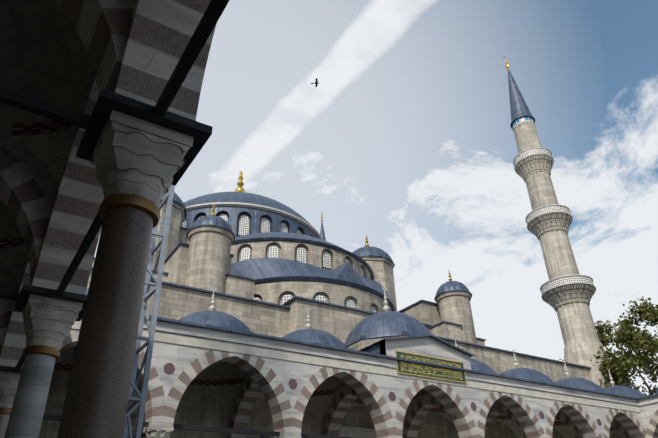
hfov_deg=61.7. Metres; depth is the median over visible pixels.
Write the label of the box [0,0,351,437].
tie beams
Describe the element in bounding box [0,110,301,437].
columns
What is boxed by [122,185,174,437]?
scaffold
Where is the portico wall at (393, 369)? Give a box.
[68,315,645,437]
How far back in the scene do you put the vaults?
13.00 m
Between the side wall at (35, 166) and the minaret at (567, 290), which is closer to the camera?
the side wall at (35, 166)
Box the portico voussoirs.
[59,329,647,437]
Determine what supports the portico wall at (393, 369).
on the columns
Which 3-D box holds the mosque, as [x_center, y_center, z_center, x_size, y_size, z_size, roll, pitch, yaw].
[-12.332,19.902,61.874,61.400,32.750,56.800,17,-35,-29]
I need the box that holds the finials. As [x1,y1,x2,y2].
[209,168,614,385]
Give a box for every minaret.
[320,212,325,240]
[504,57,630,437]
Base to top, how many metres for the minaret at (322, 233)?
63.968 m
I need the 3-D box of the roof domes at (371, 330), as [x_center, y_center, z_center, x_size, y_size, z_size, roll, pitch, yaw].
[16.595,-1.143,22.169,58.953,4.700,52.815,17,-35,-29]
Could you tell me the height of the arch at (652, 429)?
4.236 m
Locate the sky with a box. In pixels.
[94,0,657,395]
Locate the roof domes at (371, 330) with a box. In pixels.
[36,69,657,397]
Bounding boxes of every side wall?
[0,0,203,343]
[637,393,657,429]
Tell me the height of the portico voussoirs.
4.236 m
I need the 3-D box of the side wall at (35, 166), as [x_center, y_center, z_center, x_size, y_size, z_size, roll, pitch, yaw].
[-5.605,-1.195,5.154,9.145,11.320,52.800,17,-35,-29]
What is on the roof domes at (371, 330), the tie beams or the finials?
the finials
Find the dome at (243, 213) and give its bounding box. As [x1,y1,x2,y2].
[182,192,322,239]
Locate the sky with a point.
(404, 139)
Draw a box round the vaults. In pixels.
[0,0,626,437]
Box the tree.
[558,295,657,395]
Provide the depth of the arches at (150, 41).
8.14 m
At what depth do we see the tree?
55.91 m
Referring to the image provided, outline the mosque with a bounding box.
[39,192,592,437]
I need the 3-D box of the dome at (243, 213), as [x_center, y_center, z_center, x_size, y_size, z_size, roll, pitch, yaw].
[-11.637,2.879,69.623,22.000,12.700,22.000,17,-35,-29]

